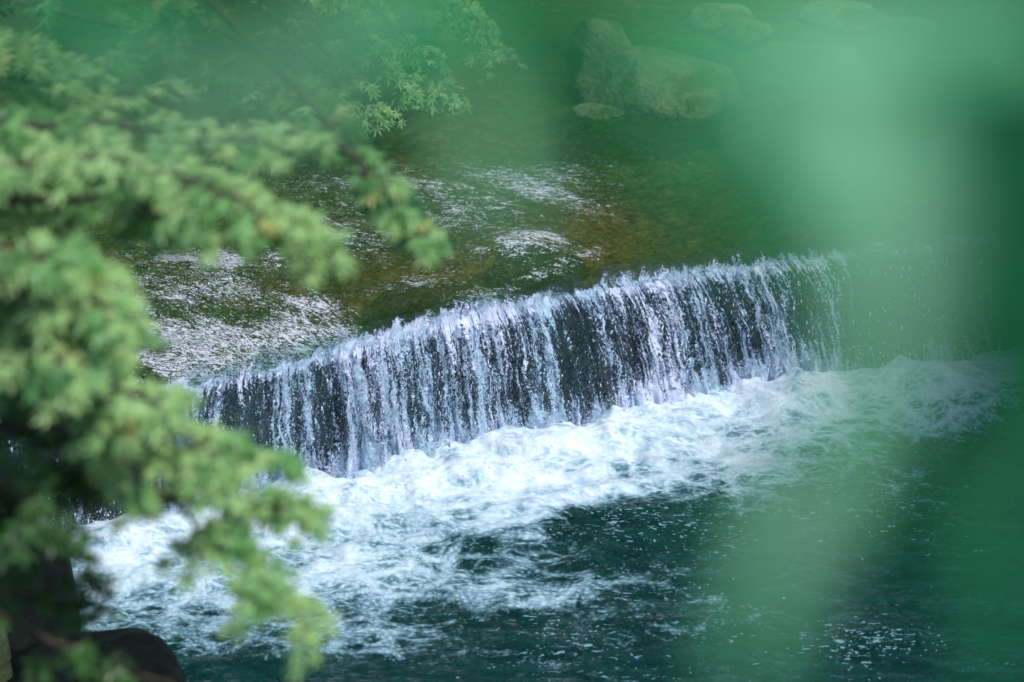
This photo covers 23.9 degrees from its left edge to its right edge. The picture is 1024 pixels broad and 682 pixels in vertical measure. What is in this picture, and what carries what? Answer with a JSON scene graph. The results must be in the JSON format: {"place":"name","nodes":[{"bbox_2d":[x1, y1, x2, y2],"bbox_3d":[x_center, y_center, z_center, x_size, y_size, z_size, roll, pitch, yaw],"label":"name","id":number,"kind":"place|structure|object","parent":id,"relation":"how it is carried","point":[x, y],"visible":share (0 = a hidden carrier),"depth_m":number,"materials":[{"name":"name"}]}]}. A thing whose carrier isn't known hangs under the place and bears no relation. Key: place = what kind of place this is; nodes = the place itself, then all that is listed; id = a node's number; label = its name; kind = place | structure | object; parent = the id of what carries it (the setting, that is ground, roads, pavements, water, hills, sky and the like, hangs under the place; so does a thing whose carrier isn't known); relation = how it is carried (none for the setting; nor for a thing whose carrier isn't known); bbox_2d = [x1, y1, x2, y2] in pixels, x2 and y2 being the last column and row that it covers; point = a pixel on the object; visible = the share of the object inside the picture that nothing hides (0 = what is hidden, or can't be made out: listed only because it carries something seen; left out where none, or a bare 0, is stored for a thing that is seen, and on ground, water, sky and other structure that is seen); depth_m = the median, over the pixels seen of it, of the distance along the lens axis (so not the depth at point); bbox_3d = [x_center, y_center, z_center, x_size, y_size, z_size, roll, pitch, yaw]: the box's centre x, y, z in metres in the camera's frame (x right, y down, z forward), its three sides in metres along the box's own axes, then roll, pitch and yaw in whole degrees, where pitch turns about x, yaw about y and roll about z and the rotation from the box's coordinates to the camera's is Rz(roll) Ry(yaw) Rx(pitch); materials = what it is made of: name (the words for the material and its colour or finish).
{"place":"outdoors","nodes":[
{"label":"outdoors","id":0,"kind":"place"},
{"bbox_2d":[0,0,971,681],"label":"ground","id":1,"kind":"structure","parent":0,"point":[596,224],"depth_m":13.77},
{"bbox_2d":[0,0,36,11],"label":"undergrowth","id":2,"kind":"object","parent":1,"relation":"on","point":[4,10],"visible":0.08,"depth_m":16.07,"materials":[{"name":"green plant"}]},
{"bbox_2d":[0,543,78,650],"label":"boulder","id":3,"kind":"object","parent":1,"relation":"on","point":[19,638],"visible":0.2,"depth_m":10.14,"materials":[{"name":"stone"}]},
{"bbox_2d":[6,628,186,681],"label":"boulder","id":4,"kind":"object","parent":1,"relation":"on","point":[152,655],"visible":0.66,"depth_m":9.81,"materials":[{"name":"stone"}]},
{"bbox_2d":[0,74,362,681],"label":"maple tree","id":5,"kind":"object","parent":1,"relation":"on","point":[72,340],"visible":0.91,"depth_m":4.69,"materials":[{"name":"green plant"}]},
{"bbox_2d":[3,0,453,272],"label":"maple tree","id":6,"kind":"object","parent":1,"relation":"on","point":[395,207],"visible":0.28,"depth_m":5.37,"materials":[{"name":"green plant"}]},
{"bbox_2d":[0,0,566,257],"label":"broadleaf tree","id":7,"kind":"object","parent":1,"relation":"on","point":[198,58],"visible":0.98,"depth_m":0.57,"materials":[{"name":"green plant"}]},
{"bbox_2d":[267,0,527,139],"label":"maple bush","id":8,"kind":"object","parent":1,"relation":"on","point":[436,109],"visible":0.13,"depth_m":14.77,"materials":[{"name":"green plant"}]},
{"bbox_2d":[370,283,485,326],"bbox_3d":[-0.435,-0.165,12.624,0.614,0.265,0.267,0,25,0],"label":"submerged stone","id":9,"kind":"object","parent":1,"relation":"on","point":[406,305],"visible":0.52,"depth_m":12.54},
{"bbox_2d":[2,254,958,525],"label":"weir wall","id":10,"kind":"structure","parent":1,"relation":"on","point":[584,338],"depth_m":12.48,"materials":[{"name":"stone"}]},
{"bbox_2d":[35,235,970,526],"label":"waterfall","id":11,"kind":"structure","parent":10,"relation":"on","point":[443,325],"depth_m":12.11,"materials":[{"name":"liquid"}]},
{"bbox_2d":[491,241,590,291],"bbox_3d":[0.155,-0.404,12.964,0.530,0.246,0.370,0,25,0],"label":"submerged stone","id":12,"kind":"object","parent":1,"relation":"on","point":[504,275],"visible":0.73,"depth_m":12.84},
{"bbox_2d":[611,45,718,147],"bbox_3d":[0.901,-1.528,15.110,1.080,0.619,0.821,0,25,0],"label":"boulder","id":13,"kind":"object","parent":1,"relation":"on","point":[642,61],"visible":0.32,"depth_m":14.83,"materials":[{"name":"stone"}]},
{"bbox_2d":[550,0,1023,681],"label":"broadleaf tree","id":14,"kind":"object","parent":1,"relation":"on","point":[818,112],"visible":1,"depth_m":0.55,"materials":[{"name":"green plant"}]},
{"bbox_2d":[0,0,971,402],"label":"stream water","id":15,"kind":"structure","parent":0,"point":[186,332],"depth_m":12.71,"materials":[{"name":"grey liquid"}]},
{"bbox_2d":[9,243,964,548],"bbox_3d":[0.064,0.279,12.011,6.570,0.682,0.823,-10,27,-21],"label":"spray","id":16,"kind":"object","parent":15,"relation":"on","point":[551,385],"visible":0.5,"depth_m":12.19,"materials":[{"name":"white liquid"}]},
{"bbox_2d":[614,107,623,122],"bbox_3d":[0.548,-1.401,14.855,0.364,0.108,0.288,0,25,0],"label":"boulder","id":17,"kind":"object","parent":15,"relation":"in","point":[619,113],"visible":0.23,"depth_m":14.78,"materials":[{"name":"stone"}]},
{"bbox_2d":[679,97,708,128],"bbox_3d":[1.059,-1.434,14.915,0.473,0.262,0.413,0,25,0],"label":"boulder","id":18,"kind":"object","parent":15,"relation":"in","point":[684,106],"visible":0.06,"depth_m":14.76,"materials":[{"name":"stone"}]},
{"bbox_2d":[67,360,1023,681],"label":"plunge pool water","id":19,"kind":"structure","parent":0,"point":[571,552],"depth_m":11.07,"materials":[{"name":"teal liquid"}]}
]}

